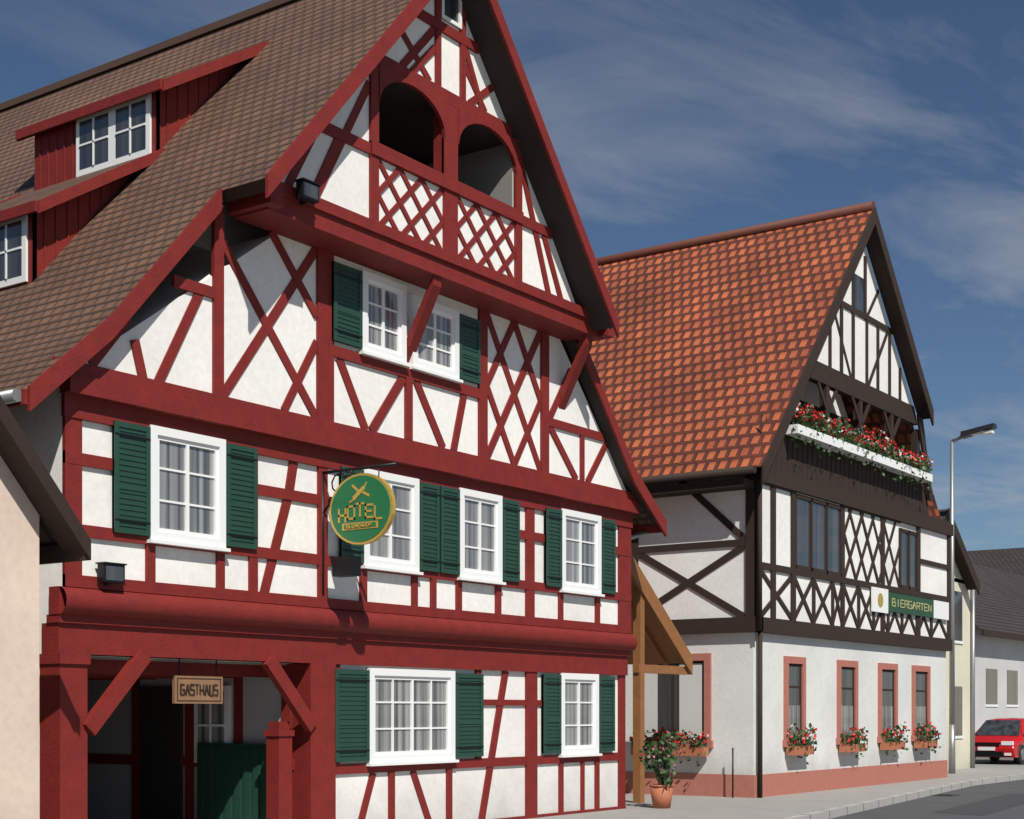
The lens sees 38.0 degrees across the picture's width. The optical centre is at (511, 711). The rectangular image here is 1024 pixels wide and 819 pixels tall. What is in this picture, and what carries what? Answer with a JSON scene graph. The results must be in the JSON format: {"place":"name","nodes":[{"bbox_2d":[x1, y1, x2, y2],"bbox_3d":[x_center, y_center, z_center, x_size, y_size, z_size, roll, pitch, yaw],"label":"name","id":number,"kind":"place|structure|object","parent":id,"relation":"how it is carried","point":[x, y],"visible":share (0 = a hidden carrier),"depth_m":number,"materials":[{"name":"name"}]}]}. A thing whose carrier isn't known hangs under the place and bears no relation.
{"place":"outdoors","nodes":[
{"label":"outdoors","id":0,"kind":"place"},
{"bbox_2d":[0,0,666,818],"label":"house","id":1,"kind":"structure","parent":0,"point":[308,314],"depth_m":17.97,"materials":[{"name":"paint"}]},
{"bbox_2d":[0,0,1023,550],"label":"sky","id":2,"kind":"structure","parent":0,"point":[666,121],"materials":[{"name":"blue"}]},
{"bbox_2d":[528,757,1023,818],"bbox_3d":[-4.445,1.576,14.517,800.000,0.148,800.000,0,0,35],"label":"ground","id":3,"kind":"structure","parent":0,"point":[986,788],"depth_m":25.36,"materials":[{"name":"grey asphalt"}]},
{"bbox_2d":[0,396,1023,818],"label":"neighbouring buildings","id":4,"kind":"structure","parent":3,"relation":"on","point":[40,524],"depth_m":13.19,"materials":[{"name":"beige paint"}]},
{"bbox_2d":[628,555,733,808],"bbox_3d":[1.790,-0.830,25.455,3.978,4.920,3.564,0,0,35],"label":"porch","id":5,"kind":"object","parent":3,"relation":"on","point":[654,631],"visible":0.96,"depth_m":24.67,"materials":[{"name":"brown wood"}]},
{"bbox_2d":[589,201,952,797],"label":"house","id":6,"kind":"structure","parent":3,"relation":"on","point":[794,564],"depth_m":28.66,"materials":[{"name":"paint"}]},
{"bbox_2d":[948,423,996,773],"bbox_3d":[11.170,-2.716,36.161,1.134,8.452,0.280,0,0,35],"label":"street lamp","id":7,"kind":"object","parent":3,"relation":"on","point":[982,430],"visible":0.97,"depth_m":36.39,"materials":[{"name":"grey metal"}]},
{"bbox_2d":[975,718,1023,763],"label":"car","id":8,"kind":"object","parent":3,"relation":"on","point":[996,739],"visible":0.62,"depth_m":46.56,"materials":[{"name":"red metal"}]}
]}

